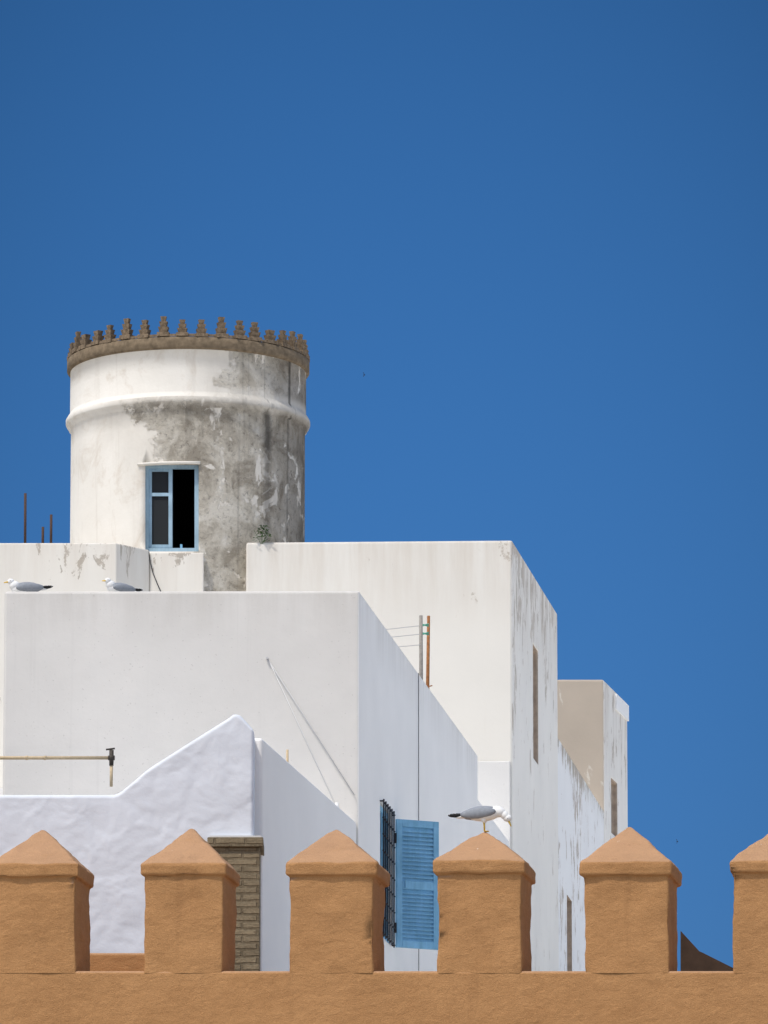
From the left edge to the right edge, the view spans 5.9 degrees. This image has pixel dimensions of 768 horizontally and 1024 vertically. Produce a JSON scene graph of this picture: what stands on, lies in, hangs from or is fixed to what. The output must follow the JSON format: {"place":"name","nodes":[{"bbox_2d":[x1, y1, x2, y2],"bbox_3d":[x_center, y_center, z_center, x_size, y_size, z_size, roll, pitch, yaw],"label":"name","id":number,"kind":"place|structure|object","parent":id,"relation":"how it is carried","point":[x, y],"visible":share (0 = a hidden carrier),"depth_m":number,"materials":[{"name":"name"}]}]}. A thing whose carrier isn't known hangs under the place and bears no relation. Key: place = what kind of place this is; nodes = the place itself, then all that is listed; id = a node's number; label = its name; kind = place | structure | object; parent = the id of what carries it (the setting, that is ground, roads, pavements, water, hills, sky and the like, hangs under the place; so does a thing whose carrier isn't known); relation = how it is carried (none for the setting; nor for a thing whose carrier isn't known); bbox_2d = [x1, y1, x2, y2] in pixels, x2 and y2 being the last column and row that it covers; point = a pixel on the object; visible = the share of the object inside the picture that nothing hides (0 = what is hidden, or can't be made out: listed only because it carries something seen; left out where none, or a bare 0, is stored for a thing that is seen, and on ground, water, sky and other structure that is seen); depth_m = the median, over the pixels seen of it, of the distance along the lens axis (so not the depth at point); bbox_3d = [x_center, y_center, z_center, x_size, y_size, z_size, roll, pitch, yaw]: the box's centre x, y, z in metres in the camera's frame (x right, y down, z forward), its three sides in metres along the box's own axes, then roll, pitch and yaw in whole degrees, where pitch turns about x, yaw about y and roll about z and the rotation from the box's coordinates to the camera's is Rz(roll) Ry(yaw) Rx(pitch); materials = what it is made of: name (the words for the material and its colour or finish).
{"place":"outdoors","nodes":[
{"label":"outdoors","id":0,"kind":"place"},
{"bbox_2d":[3,591,477,970],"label":"building","id":1,"kind":"structure","parent":0,"point":[141,682],"depth_m":71.37,"materials":[{"name":"white paint"}]},
{"bbox_2d":[4,579,52,591],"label":"seagull","id":2,"kind":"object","parent":1,"relation":"on","point":[15,586],"depth_m":71.58,"materials":[{"name":"white"}]},
{"bbox_2d":[102,578,142,591],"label":"seagull","id":3,"kind":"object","parent":1,"relation":"on","point":[112,586],"depth_m":71.56,"materials":[{"name":"white"}]},
{"bbox_2d":[266,657,418,970],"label":"facade cable","id":4,"kind":"object","parent":1,"relation":"attached to","point":[287,760],"visible":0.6,"depth_m":71.26,"materials":[{"name":"grey plastic"}]},
{"bbox_2d":[380,805,387,941],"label":"side window frame","id":5,"kind":"object","parent":1,"relation":"on","point":[381,836],"visible":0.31,"depth_m":73.03,"materials":[{"name":"blue"}]},
{"bbox_2d":[380,799,395,947],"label":"side window grille","id":6,"kind":"object","parent":1,"relation":"attached to","point":[388,833],"visible":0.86,"depth_m":72.98,"materials":[{"name":"grey metal"}]},
{"bbox_2d":[386,615,431,687],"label":"clothes line poles","id":7,"kind":"object","parent":1,"relation":"on","point":[421,632],"visible":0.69,"depth_m":77.52,"materials":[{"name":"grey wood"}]},
{"bbox_2d":[395,819,438,949],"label":"shutter leaf","id":8,"kind":"object","parent":1,"relation":"attached to","point":[416,889],"visible":0.94,"depth_m":73.54,"materials":[{"name":"blue wood"}]},
{"bbox_2d":[395,833,396,932],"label":"shutter hinges","id":9,"kind":"object","parent":8,"relation":"attached to","point":[395,842],"visible":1,"depth_m":73.43,"materials":[{"name":"metal"}]},
{"bbox_2d":[0,0,767,970],"label":"sky","id":10,"kind":"structure","parent":0,"point":[535,232],"materials":[{"name":"blue"}]},
{"label":"ground","id":11,"kind":"structure","parent":0,"visible":0},
{"bbox_2d":[0,543,149,787],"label":"terrace parapet","id":12,"kind":"structure","parent":11,"relation":"on","point":[74,567],"depth_m":85.10,"materials":[{"name":"white paint"}]},
{"bbox_2d":[24,493,52,542],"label":"metal rods","id":13,"kind":"object","parent":12,"relation":"on","point":[25,515],"visible":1,"depth_m":85.54,"materials":[{"name":"brown"}]},
{"bbox_2d":[0,714,355,970],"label":"gable building","id":14,"kind":"structure","parent":11,"relation":"on","point":[231,776],"depth_m":65.76,"materials":[{"name":"white paint"}]},
{"bbox_2d":[0,748,114,786],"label":"roof water pipe tap","id":15,"kind":"object","parent":14,"relation":"attached to","point":[110,757],"visible":1,"depth_m":66.73,"materials":[{"name":"grey metal"}]},
{"bbox_2d":[207,837,263,970],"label":"brick pillar","id":16,"kind":"structure","parent":14,"relation":"attached to","point":[241,856],"depth_m":65.55,"materials":[{"name":"brick"}]},
{"bbox_2d":[210,836,260,836],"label":"lime pillar cap","id":17,"kind":"object","parent":16,"relation":"on","point":[235,836],"visible":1,"depth_m":65.64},
{"bbox_2d":[0,788,508,846],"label":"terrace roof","id":18,"kind":"structure","parent":11,"relation":"on","point":[492,828],"depth_m":83.16,"materials":[{"name":"white paint"}]},
{"bbox_2d":[0,971,767,1023],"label":"rampart wall","id":19,"kind":"structure","parent":11,"relation":"on","point":[400,997],"depth_m":61.09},
{"bbox_2d":[90,953,144,970],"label":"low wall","id":20,"kind":"structure","parent":19,"relation":"attached to","point":[117,961],"depth_m":64.07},
{"bbox_2d":[0,827,767,972],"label":"battlements","id":21,"kind":"object","parent":19,"relation":"on","point":[339,883],"visible":1,"depth_m":61.29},
{"bbox_2d":[448,806,511,831],"bbox_3d":[0.791,2.532,61.575,0.532,0.216,0.136,-2,-11,9],"label":"gull on merlon","id":22,"kind":"object","parent":21,"relation":"on","point":[483,814],"visible":1,"depth_m":61.53,"materials":[{"name":"white"}]},
{"bbox_2d":[246,541,558,970],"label":"tall cream building","id":23,"kind":"structure","parent":11,"relation":"on","point":[487,608],"depth_m":85.58,"materials":[{"name":"white paint"}]},
{"bbox_2d":[66,336,309,590],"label":"round tower","id":24,"kind":"structure","parent":23,"relation":"on","point":[229,414],"depth_m":86.17,"materials":[{"name":"paint"}]},
{"bbox_2d":[137,461,199,465],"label":"window lintel","id":25,"kind":"structure","parent":24,"relation":"attached to","point":[165,463],"depth_m":85.88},
{"bbox_2d":[145,465,198,550],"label":"window","id":26,"kind":"structure","parent":24,"relation":"in","point":[158,507],"depth_m":85.95,"materials":[{"name":"blue wood"}]},
{"bbox_2d":[149,553,203,590],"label":"wall","id":27,"kind":"structure","parent":24,"relation":"on","point":[178,571],"depth_m":85.54,"materials":[{"name":"white paint"}]},
{"bbox_2d":[149,554,160,590],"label":"cable","id":28,"kind":"object","parent":27,"relation":"hanging from","point":[153,573],"visible":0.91,"depth_m":85.50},
{"bbox_2d":[67,316,309,362],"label":"tower merlons","id":29,"kind":"object","parent":24,"relation":"on","point":[292,342],"visible":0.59,"depth_m":86.41,"materials":[{"name":"stone"}]},
{"bbox_2d":[253,525,271,543],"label":"roof shrub","id":30,"kind":"object","parent":23,"relation":"on","point":[262,532],"visible":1,"depth_m":85.70,"materials":[{"name":"green plant"}]},
{"bbox_2d":[478,761,510,848],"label":"wall","id":31,"kind":"structure","parent":23,"relation":"attached to","point":[493,783],"depth_m":85.00,"materials":[{"name":"white paint"}]},
{"bbox_2d":[558,739,603,970],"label":"building wall","id":32,"kind":"structure","parent":11,"relation":"on","point":[580,824],"depth_m":91.46,"materials":[{"name":"white paint"}]},
{"bbox_2d":[557,680,627,843],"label":"block","id":33,"kind":"structure","parent":11,"relation":"on","point":[592,729],"depth_m":95.89,"materials":[{"name":"beige paint"}]},
{"bbox_2d":[615,694,628,720],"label":"wall","id":34,"kind":"structure","parent":33,"relation":"attached to","point":[621,706],"depth_m":97.16,"materials":[{"name":"white paint"}]},
{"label":"neighbouring houses","id":35,"kind":"object","parent":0,"visible":0},
{"bbox_2d":[681,932,732,970],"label":"roof","id":36,"kind":"structure","parent":35,"relation":"on","point":[693,958],"depth_m":69.51,"materials":[{"name":"brown"}]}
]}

